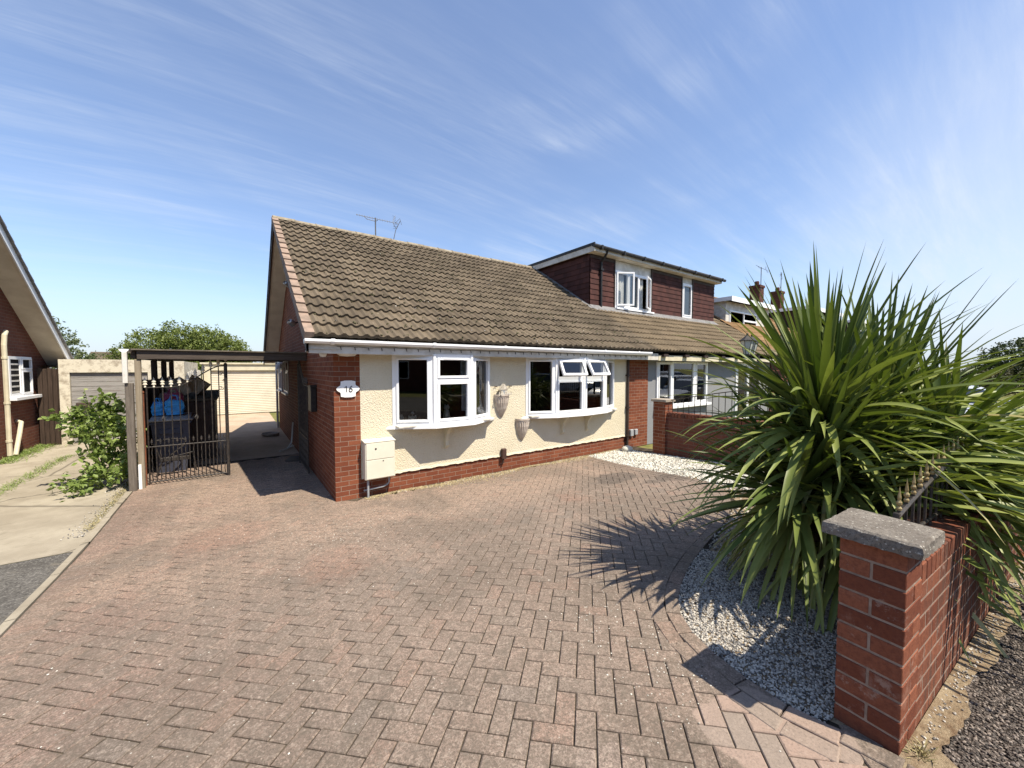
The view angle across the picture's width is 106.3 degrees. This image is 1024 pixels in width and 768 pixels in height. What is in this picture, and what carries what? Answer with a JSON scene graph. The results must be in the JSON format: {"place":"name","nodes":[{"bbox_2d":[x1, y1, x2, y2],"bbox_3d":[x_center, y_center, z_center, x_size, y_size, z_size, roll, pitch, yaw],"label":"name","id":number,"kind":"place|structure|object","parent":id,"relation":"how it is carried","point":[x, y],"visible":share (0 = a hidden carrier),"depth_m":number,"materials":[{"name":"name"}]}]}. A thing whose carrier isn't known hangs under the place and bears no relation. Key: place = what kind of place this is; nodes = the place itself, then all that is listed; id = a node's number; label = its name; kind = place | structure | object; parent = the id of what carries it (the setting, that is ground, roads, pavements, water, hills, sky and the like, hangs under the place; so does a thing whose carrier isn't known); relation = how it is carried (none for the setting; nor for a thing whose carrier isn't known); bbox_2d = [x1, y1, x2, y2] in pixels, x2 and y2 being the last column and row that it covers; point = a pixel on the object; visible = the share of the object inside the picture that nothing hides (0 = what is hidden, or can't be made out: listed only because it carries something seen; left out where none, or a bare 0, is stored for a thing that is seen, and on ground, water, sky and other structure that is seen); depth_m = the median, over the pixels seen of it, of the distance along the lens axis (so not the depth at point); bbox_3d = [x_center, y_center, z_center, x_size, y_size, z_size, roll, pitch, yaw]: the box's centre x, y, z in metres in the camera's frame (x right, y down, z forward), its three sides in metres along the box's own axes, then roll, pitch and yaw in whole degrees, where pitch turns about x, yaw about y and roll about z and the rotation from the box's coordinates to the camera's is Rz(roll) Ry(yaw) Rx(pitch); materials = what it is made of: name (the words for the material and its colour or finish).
{"place":"outdoors","nodes":[
{"label":"outdoors","id":0,"kind":"place"},
{"bbox_2d":[0,454,73,493],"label":"grass","id":1,"kind":"structure","parent":0,"point":[59,459],"depth_m":7.29,"materials":[{"name":"green plant"}]},
{"bbox_2d":[0,431,153,564],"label":"driveway","id":2,"kind":"structure","parent":0,"point":[38,519],"depth_m":5.57,"materials":[{"name":"concrete"}]},
{"bbox_2d":[0,442,66,463],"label":"grass","id":3,"kind":"structure","parent":2,"relation":"on","point":[31,450],"depth_m":8.93,"materials":[{"name":"green plant"}]},
{"bbox_2d":[37,387,147,502],"bbox_3d":[-6.855,0.947,6.360,1.051,1.814,1.251,2,3,40],"label":"leafy bush","id":4,"kind":"object","parent":2,"relation":"on","point":[112,418],"visible":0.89,"depth_m":6.29,"materials":[{"name":"green plant"}]},
{"bbox_2d":[60,479,128,539],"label":"litter","id":5,"kind":"object","parent":2,"relation":"on","point":[83,535],"visible":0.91,"depth_m":5.30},
{"bbox_2d":[82,481,128,530],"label":"dry weeds","id":6,"kind":"object","parent":2,"relation":"on","point":[98,519],"visible":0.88,"depth_m":5.47,"materials":[{"name":"beige plant"}]},
{"bbox_2d":[142,376,168,466],"bbox_3d":[-8.466,0.732,9.224,0.090,1.770,5.000,-2,3,-36],"label":"fence panel","id":7,"kind":"object","parent":2,"relation":"on","point":[149,392],"visible":0.2,"depth_m":8.10,"materials":[{"name":"black metal"}]},
{"bbox_2d":[58,359,197,444],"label":"garage","id":8,"kind":"structure","parent":0,"point":[78,376],"depth_m":10.41,"materials":[{"name":"beige concrete"}]},
{"bbox_2d":[71,372,147,442],"bbox_3d":[-11.075,0.617,10.640,1.500,1.861,0.030,-2,3,-36],"label":"garage door","id":9,"kind":"structure","parent":8,"relation":"in","point":[98,380],"depth_m":10.46,"materials":[{"name":"grey metal"}]},
{"bbox_2d":[200,362,278,414],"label":"garage","id":10,"kind":"structure","parent":0,"point":[251,387],"depth_m":16.77,"materials":[{"name":"beige paint"}]},
{"bbox_2d":[211,370,278,414],"bbox_3d":[-11.597,0.345,16.810,2.450,1.890,0.010,-2,3,-36],"label":"roller door","id":11,"kind":"structure","parent":10,"relation":"in","point":[249,391],"depth_m":16.82,"materials":[{"name":"beige metal"}]},
{"bbox_2d":[0,446,926,767],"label":"block paving","id":12,"kind":"structure","parent":0,"point":[124,579],"depth_m":2.58,"materials":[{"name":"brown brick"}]},
{"bbox_2d":[153,438,196,476],"bbox_3d":[-6.280,1.345,7.174,0.606,0.683,0.080,-2,3,-36],"label":"sack truck","id":13,"kind":"object","parent":12,"relation":"on","point":[171,458],"visible":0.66,"depth_m":7.14,"materials":[{"name":"black metal"}]},
{"bbox_2d":[285,456,298,461],"bbox_3d":[-4.756,1.636,8.356,0.340,0.025,0.600,-2,3,-36],"label":"door mat","id":14,"kind":"object","parent":12,"relation":"on","point":[292,458],"depth_m":8.32,"materials":[{"name":"grey rubber"}]},
{"bbox_2d":[365,449,618,500],"bbox_3d":[0.309,1.670,7.484,6.126,0.050,0.573,-2,3,-36],"label":"dry moss","id":15,"kind":"object","parent":12,"relation":"on","point":[482,475],"visible":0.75,"depth_m":7.02,"materials":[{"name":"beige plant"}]},
{"bbox_2d":[903,497,1017,728],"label":"garden wall","id":16,"kind":"structure","parent":12,"relation":"on","point":[947,621],"depth_m":2.07,"materials":[{"name":"brick"}]},
{"bbox_2d":[893,436,984,525],"bbox_3d":[3.018,0.565,2.572,2.674,0.488,0.027,-1,3,-31],"label":"wall railing","id":17,"kind":"object","parent":16,"relation":"on","point":[909,502],"depth_m":2.13,"materials":[{"name":"black metal"}]},
{"bbox_2d":[0,373,1023,619],"bbox_3d":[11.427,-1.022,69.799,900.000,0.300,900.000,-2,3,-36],"label":"ground","id":18,"kind":"structure","parent":0,"point":[640,447],"depth_m":14.74,"materials":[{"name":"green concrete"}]},
{"bbox_2d":[0,552,71,624],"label":"tarmac apron","id":19,"kind":"object","parent":18,"relation":"on","point":[21,582],"depth_m":3.63,"materials":[{"name":"grey asphalt"}]},
{"bbox_2d":[0,215,73,459],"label":"brick house","id":20,"kind":"structure","parent":18,"relation":"on","point":[32,340],"depth_m":9.00,"materials":[{"name":"red brick"}]},
{"bbox_2d":[8,356,41,400],"bbox_3d":[-11.706,-0.147,9.224,0.150,1.015,1.400,-2,3,-36],"label":"window","id":21,"kind":"structure","parent":20,"relation":"in","point":[20,372],"depth_m":9.16,"materials":[{"name":"white plastic"}]},
{"bbox_2d":[37,368,61,444],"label":"side gate","id":22,"kind":"structure","parent":20,"relation":"attached to","point":[48,386],"depth_m":9.93,"materials":[{"name":"brown wood"}]},
{"bbox_2d":[0,491,131,637],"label":"kerb edging","id":23,"kind":"object","parent":18,"relation":"on","point":[27,603],"visible":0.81,"depth_m":3.65,"materials":[{"name":"concrete"}]},
{"bbox_2d":[49,316,106,368],"bbox_3d":[-19.175,-1.047,15.774,3.556,5.060,1.913,-2,3,-36],"label":"feathery tree","id":24,"kind":"object","parent":18,"relation":"on","point":[79,354],"visible":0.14,"depth_m":16.20,"materials":[{"name":"green plant"}]},
{"bbox_2d":[89,352,121,390],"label":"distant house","id":25,"kind":"structure","parent":18,"relation":"on","point":[101,357],"depth_m":26.59,"materials":[{"name":"brick"}]},
{"bbox_2d":[103,318,211,372],"bbox_3d":[-18.239,-1.066,20.198,4.522,4.751,2.591,-2,3,-36],"label":"broadleaf tree","id":26,"kind":"object","parent":18,"relation":"on","point":[165,338],"visible":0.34,"depth_m":19.61,"materials":[{"name":"green plant"}]},
{"bbox_2d":[107,361,261,381],"bbox_3d":[-15.625,0.045,18.904,2.568,2.622,7.402,1,3,22],"label":"hedge","id":27,"kind":"object","parent":18,"relation":"on","point":[144,372],"visible":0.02,"depth_m":16.97,"materials":[{"name":"green plant"}]},
{"bbox_2d":[178,322,251,377],"bbox_3d":[-16.000,-1.065,21.015,3.432,4.629,2.531,-2,3,-36],"label":"broadleaf tree","id":28,"kind":"object","parent":18,"relation":"on","point":[220,341],"visible":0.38,"depth_m":20.51,"materials":[{"name":"green plant"}]},
{"bbox_2d":[150,413,298,470],"bbox_3d":[-8.973,1.483,12.354,2.560,0.001,10.180,-2,3,-36],"label":"side passage","id":29,"kind":"object","parent":18,"relation":"on","point":[247,440],"visible":0.6,"depth_m":10.73,"materials":[{"name":"concrete"}]},
{"bbox_2d":[148,412,194,472],"bbox_3d":[-6.632,1.133,7.527,0.650,1.090,0.722,-2,3,-36],"label":"wheelie bin","id":30,"kind":"object","parent":29,"relation":"on","point":[168,427],"visible":0.68,"depth_m":7.32,"materials":[{"name":"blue plastic"}]},
{"bbox_2d":[150,398,164,415],"bbox_3d":[-6.789,0.429,7.361,0.213,0.325,0.269,-2,3,-36],"label":"shopping bag","id":31,"kind":"object","parent":30,"relation":"on","point":[159,408],"visible":0.72,"depth_m":7.28,"materials":[{"name":"blue plastic"}]},
{"bbox_2d":[163,388,183,401],"bbox_3d":[-6.898,0.351,7.822,0.342,0.526,0.250,-2,3,-36],"label":"shopping bag","id":32,"kind":"object","parent":30,"relation":"on","point":[166,396],"visible":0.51,"depth_m":7.76,"materials":[{"name":"pink plastic"}]},
{"bbox_2d":[164,395,184,414],"bbox_3d":[-6.578,0.399,7.485,0.316,0.376,0.307,-2,3,-36],"label":"shopping bag","id":33,"kind":"object","parent":30,"relation":"on","point":[175,407],"visible":0.9,"depth_m":7.39,"materials":[{"name":"blue plastic"}]},
{"bbox_2d":[159,390,218,458],"bbox_3d":[-7.352,0.901,8.769,1.040,1.450,1.350,-2,3,-36],"label":"wheelie bin","id":34,"kind":"object","parent":29,"relation":"on","point":[200,409],"visible":0.48,"depth_m":8.44,"materials":[{"name":"black plastic"}]},
{"bbox_2d":[163,377,191,394],"bbox_3d":[-7.333,0.080,8.402,0.556,0.473,0.444,2,3,40],"label":"bag","id":35,"kind":"object","parent":34,"relation":"on","point":[183,389],"visible":0.53,"depth_m":8.31,"materials":[{"name":"black plastic"}]},
{"bbox_2d":[188,375,210,394],"bbox_3d":[-7.211,0.020,8.800,0.462,0.487,0.534,-1,3,-31],"label":"bag","id":36,"kind":"object","parent":34,"relation":"on","point":[199,386],"visible":0.59,"depth_m":8.61,"materials":[{"name":"black plastic"}]},
{"bbox_2d":[187,370,200,377],"bbox_3d":[-11.309,0.467,13.738,0.030,1.924,5.060,-2,3,-36],"label":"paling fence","id":37,"kind":"object","parent":29,"relation":"on","point":[190,373],"visible":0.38,"depth_m":12.76,"materials":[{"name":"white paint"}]},
{"bbox_2d":[118,348,306,491],"bbox_3d":[-6.524,0.482,8.815,2.640,2.322,4.915,-2,3,-36],"label":"carport","id":38,"kind":"object","parent":29,"relation":"on","point":[164,356],"visible":0.83,"depth_m":6.32,"materials":[{"name":"wood"}]},
{"bbox_2d":[143,360,230,485],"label":"iron gate","id":39,"kind":"structure","parent":38,"relation":"attached to","point":[225,388],"depth_m":6.79,"materials":[{"name":"black metal"}]},
{"bbox_2d":[297,361,309,473],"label":"iron gate","id":40,"kind":"structure","parent":38,"relation":"attached to","point":[303,424],"depth_m":7.59,"materials":[{"name":"black metal"}]},
{"bbox_2d":[261,432,279,436],"bbox_3d":[-7.128,1.480,11.327,0.480,0.080,0.480,-2,3,-36],"label":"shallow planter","id":41,"kind":"object","parent":29,"relation":"on","point":[267,434],"visible":1,"depth_m":11.24,"materials":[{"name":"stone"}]},
{"bbox_2d":[263,215,657,501],"bbox_3d":[-2.239,-1.214,11.372,8.204,5.519,9.950,-2,3,-36],"label":"bungalow","id":42,"kind":"object","parent":18,"relation":"on","point":[570,398],"visible":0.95,"depth_m":7.63,"materials":[{"name":"brown tile"}]},
{"bbox_2d":[275,362,282,391],"bbox_3d":[-7.448,-0.262,12.226,0.177,0.995,1.110,-2,3,-36],"label":"side window","id":43,"kind":"structure","parent":42,"relation":"in","point":[280,383],"depth_m":12.14,"materials":[{"name":"white plastic"}]},
{"bbox_2d":[280,361,288,394],"bbox_3d":[-6.470,-0.205,10.867,0.177,0.995,1.160,-2,3,-36],"label":"side window","id":44,"kind":"structure","parent":42,"relation":"in","point":[285,380],"depth_m":10.78,"materials":[{"name":"white plastic"}]},
{"bbox_2d":[279,422,293,451],"bbox_3d":[-5.450,1.286,9.361,0.224,0.653,0.447,0,2,-2],"label":"hose","id":45,"kind":"object","parent":42,"relation":"attached to","point":[289,446],"visible":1,"depth_m":9.53,"materials":[{"name":"white paint"}]},
{"bbox_2d":[287,319,297,326],"bbox_3d":[-4.380,-1.231,7.780,0.292,0.134,0.307,-2,3,-36],"label":"floodlight","id":46,"kind":"object","parent":42,"relation":"attached to","point":[291,323],"visible":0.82,"depth_m":7.65,"materials":[{"name":"black paint"}]},
{"bbox_2d":[307,385,316,411],"bbox_3d":[-3.612,0.252,6.933,0.105,0.480,0.390,-2,3,-36],"label":"post box","id":47,"kind":"object","parent":42,"relation":"attached to","point":[312,398],"visible":1,"depth_m":6.80,"materials":[{"name":"black paint"}]},
{"bbox_2d":[336,380,359,396],"bbox_3d":[-2.446,0.073,5.733,0.330,0.250,0.023,-2,3,-36],"label":"house number plaque","id":48,"kind":"object","parent":42,"relation":"attached to","point":[349,388],"visible":1,"depth_m":5.73,"materials":[{"name":"white ceramic"}]},
{"bbox_2d":[356,214,397,235],"bbox_3d":[-3.531,-4.061,10.117,1.048,0.973,0.224,-1,3,-32],"label":"tv aerial","id":49,"kind":"object","parent":42,"relation":"attached to","point":[377,220],"visible":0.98,"depth_m":10.11,"materials":[{"name":"grey metal"}]},
{"bbox_2d":[361,437,395,497],"bbox_3d":[-2.065,1.298,5.971,0.470,0.890,0.185,-2,3,-36],"label":"meter box","id":50,"kind":"object","parent":42,"relation":"attached to","point":[378,458],"visible":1,"depth_m":5.88,"materials":[{"name":"white plastic"}]},
{"bbox_2d":[366,441,394,479],"bbox_3d":[-2.017,1.168,5.899,0.425,0.545,0.012,-2,3,-36],"label":"door","id":51,"kind":"structure","parent":50,"relation":"in","point":[379,468],"depth_m":5.89,"materials":[{"name":"white plastic"}]},
{"bbox_2d":[386,354,492,447],"bbox_3d":[-1.071,0.308,6.556,2.050,1.619,0.419,-2,3,-36],"label":"bay window","id":52,"kind":"structure","parent":42,"relation":"in","point":[434,380],"depth_m":6.30,"materials":[{"name":"white plastic"}]},
{"bbox_2d":[408,412,415,419],"bbox_3d":[-1.627,0.558,6.285,0.140,0.211,0.090,-2,3,-36],"label":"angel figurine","id":53,"kind":"object","parent":52,"relation":"on","point":[412,417],"visible":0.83,"depth_m":6.26,"materials":[{"name":"ceramic"}]},
{"bbox_2d":[443,405,449,417],"bbox_3d":[-1.117,0.496,6.551,0.136,0.316,0.133,-2,3,-36],"label":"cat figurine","id":54,"kind":"object","parent":52,"relation":"on","point":[446,413],"visible":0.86,"depth_m":6.51,"materials":[{"name":"ceramic"}]},
{"bbox_2d":[287,225,638,347],"bbox_3d":[-0.891,-2.307,9.133,7.514,2.951,4.626,-2,3,-36],"label":"roof moss","id":55,"kind":"object","parent":42,"relation":"on","point":[454,300],"visible":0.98,"depth_m":7.96,"materials":[{"name":"green plant"}]},
{"bbox_2d":[306,241,641,343],"bbox_3d":[-0.738,-2.171,9.002,7.361,2.668,4.187,-2,3,-36],"label":"roof moss","id":56,"kind":"object","parent":42,"relation":"on","point":[452,316],"visible":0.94,"depth_m":7.38,"materials":[{"name":"brown plant"}]},
{"bbox_2d":[476,404,481,414],"bbox_3d":[-0.637,0.504,7.118,0.200,0.250,0.195,-2,3,-36],"label":"vase","id":57,"kind":"object","parent":42,"relation":"on","point":[478,410],"visible":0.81,"depth_m":7.08,"materials":[{"name":"ceramic"}]},
{"bbox_2d":[494,394,509,416],"bbox_3d":[-0.166,0.426,7.316,0.336,0.460,0.160,-2,3,-36],"label":"wall planter","id":58,"kind":"object","parent":42,"relation":"attached to","point":[501,402],"visible":0.99,"depth_m":7.27,"materials":[{"name":"ceramic"}]},
{"bbox_2d":[498,384,511,395],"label":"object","id":59,"kind":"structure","parent":58,"relation":"on","point":[503,389],"depth_m":7.26,"materials":[{"name":"ceramic"}]},
{"bbox_2d":[501,448,506,462],"bbox_3d":[-0.161,1.378,7.404,0.105,0.270,0.070,-2,3,-36],"label":"air vent","id":60,"kind":"object","parent":42,"relation":"attached to","point":[503,453],"visible":1,"depth_m":7.37,"materials":[{"name":"brown plastic"}]},
{"bbox_2d":[515,418,529,440],"bbox_3d":[0.240,0.913,7.628,0.336,0.460,0.160,-2,3,-36],"label":"wall planter","id":61,"kind":"object","parent":42,"relation":"attached to","point":[522,425],"visible":1,"depth_m":7.58,"materials":[{"name":"stone"}]},
{"bbox_2d":[522,357,614,433],"bbox_3d":[1.502,0.254,8.329,2.900,1.659,0.547,-2,3,-36],"label":"bay window","id":62,"kind":"structure","parent":42,"relation":"in","point":[582,377],"depth_m":8.14,"materials":[{"name":"white plastic"}]},
{"bbox_2d":[629,429,633,435],"bbox_3d":[3.020,1.232,9.703,0.120,0.170,0.058,-2,3,-36],"label":"junction box","id":63,"kind":"object","parent":42,"relation":"attached to","point":[631,432],"visible":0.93,"depth_m":9.68,"materials":[{"name":"grey plastic"}]},
{"bbox_2d":[527,242,778,443],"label":"dormer house","id":64,"kind":"structure","parent":18,"relation":"on","point":[656,303],"depth_m":12.21,"materials":[{"name":"brown brick"}]},
{"bbox_2d":[656,362,711,408],"bbox_3d":[4.944,0.017,11.013,2.770,1.290,0.180,-2,3,-36],"label":"front window","id":65,"kind":"structure","parent":64,"relation":"in","point":[670,364],"depth_m":11.14,"materials":[{"name":"white plastic"}]},
{"bbox_2d":[734,363,755,418],"bbox_3d":[8.180,0.282,13.403,1.700,2.020,0.096,-2,3,-36],"label":"patio window","id":66,"kind":"structure","parent":64,"relation":"in","point":[746,379],"depth_m":13.19,"materials":[{"name":"white plastic"}]},
{"bbox_2d":[651,398,675,454],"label":"brick pillar","id":67,"kind":"structure","parent":18,"relation":"on","point":[662,407],"depth_m":8.62,"materials":[{"name":"red brick"}]},
{"bbox_2d":[666,412,781,461],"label":"garden wall","id":68,"kind":"structure","parent":18,"relation":"on","point":[678,422],"depth_m":8.08,"materials":[{"name":"brown brick"}]},
{"bbox_2d":[670,388,767,417],"bbox_3d":[4.784,0.351,6.833,0.019,0.690,4.282,-2,3,-36],"label":"wall railing","id":69,"kind":"object","parent":68,"relation":"on","point":[694,411],"depth_m":7.91,"materials":[{"name":"black metal"}]},
{"bbox_2d":[714,281,794,410],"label":"terraced house","id":70,"kind":"structure","parent":18,"relation":"on","point":[735,306],"depth_m":17.22,"materials":[{"name":"white paint"}]},
{"bbox_2d":[729,310,756,328],"bbox_3d":[10.664,-2.715,17.708,2.700,1.150,0.066,-2,3,-36],"label":"window","id":71,"kind":"structure","parent":70,"relation":"in","point":[730,311],"depth_m":17.67,"materials":[{"name":"white plastic"}]},
{"bbox_2d":[739,333,782,416],"bbox_3d":[5.753,0.203,8.946,1.213,2.750,0.559,0,2,-11],"label":"lamp post","id":72,"kind":"object","parent":18,"relation":"on","point":[747,341],"visible":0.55,"depth_m":8.68,"materials":[{"name":"black metal"}]},
{"bbox_2d":[765,287,842,335],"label":"terraced house","id":73,"kind":"structure","parent":18,"relation":"on","point":[776,297],"depth_m":22.58,"materials":[{"name":"brown brick"}]},
{"bbox_2d":[838,320,879,331],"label":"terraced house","id":74,"kind":"structure","parent":18,"relation":"on","point":[848,321],"depth_m":27.09,"materials":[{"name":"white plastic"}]},
{"bbox_2d":[917,365,1023,395],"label":"hedge","id":75,"kind":"object","parent":18,"relation":"on","point":[1010,373],"visible":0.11,"depth_m":24.80,"materials":[{"name":"green plant"}]},
{"bbox_2d":[965,385,1009,412],"bbox_3d":[14.084,0.815,12.320,2.226,1.565,4.300,2,3,44],"label":"parked car","id":76,"kind":"object","parent":18,"relation":"on","point":[969,388],"visible":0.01,"depth_m":11.55,"materials":[{"name":"silver metal"}]},
{"bbox_2d":[960,363,1022,386],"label":"distant tree","id":77,"kind":"object","parent":18,"relation":"on","point":[962,370],"visible":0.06,"depth_m":39.28,"materials":[{"name":"green plant"}]},
{"bbox_2d":[970,337,1023,385],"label":"distant tree","id":78,"kind":"object","parent":18,"relation":"on","point":[1019,343],"visible":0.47,"depth_m":35.40,"materials":[{"name":"green plant"}]},
{"bbox_2d":[1014,356,1023,378],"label":"distant tree","id":79,"kind":"object","parent":18,"relation":"on","point":[1020,364],"visible":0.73,"depth_m":33.46,"materials":[{"name":"green plant"}]},
{"bbox_2d":[0,0,1023,369],"label":"sky","id":80,"kind":"structure","parent":0,"point":[150,149],"materials":[{"name":"blue"}]},
{"bbox_2d":[593,453,846,725],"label":"bed soil","id":81,"kind":"structure","parent":0,"point":[833,719],"depth_m":2.50,"materials":[{"name":"brown soil"}]},
{"bbox_2d":[622,445,632,451],"bbox_3d":[2.735,1.542,9.118,0.288,0.168,0.240,-2,3,-36],"label":"boulder","id":82,"kind":"object","parent":81,"relation":"on","point":[627,448],"visible":0.82,"depth_m":9.03,"materials":[{"name":"white stone"}]},
{"bbox_2d":[589,449,769,489],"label":"gravel","id":83,"kind":"structure","parent":81,"relation":"on","point":[619,457],"depth_m":7.66,"materials":[{"name":"white gravel"}]},
{"bbox_2d":[709,484,823,586],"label":"gravel","id":84,"kind":"structure","parent":81,"relation":"on","point":[715,535],"depth_m":4.06,"materials":[{"name":"grey gravel"}]},
{"bbox_2d":[660,241,1023,666],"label":"cordyline","id":85,"kind":"object","parent":81,"relation":"on","point":[868,420],"visible":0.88,"depth_m":2.70,"materials":[{"name":"green plant"}]},
{"bbox_2d":[821,508,944,755],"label":"brick pillar","id":86,"kind":"structure","parent":81,"relation":"on","point":[882,557],"depth_m":1.74,"materials":[{"name":"brick"}]},
{"bbox_2d":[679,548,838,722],"bbox_3d":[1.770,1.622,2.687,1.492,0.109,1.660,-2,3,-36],"label":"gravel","id":87,"kind":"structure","parent":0,"point":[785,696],"depth_m":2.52,"materials":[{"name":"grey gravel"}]},
{"bbox_2d":[941,590,1023,767],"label":"pavement","id":88,"kind":"structure","parent":0,"point":[971,687],"depth_m":1.91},
{"bbox_2d":[899,560,1023,767],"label":"dirt strip","id":89,"kind":"object","parent":88,"relation":"on","point":[952,725],"visible":0.82,"depth_m":1.96,"materials":[{"name":"brown soil"}]},
{"bbox_2d":[902,736,939,762],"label":"dry weeds","id":90,"kind":"object","parent":89,"relation":"on","point":[921,749],"visible":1,"depth_m":1.68,"materials":[{"name":"beige plant"}]},
{"bbox_2d":[914,562,1023,751],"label":"litter","id":91,"kind":"object","parent":89,"relation":"on","point":[956,687],"visible":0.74,"depth_m":2.17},
{"bbox_2d":[1016,535,1021,565],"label":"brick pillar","id":92,"kind":"structure","parent":88,"relation":"on","point":[1019,548],"depth_m":3.27,"materials":[{"name":"red brick"}]}
]}

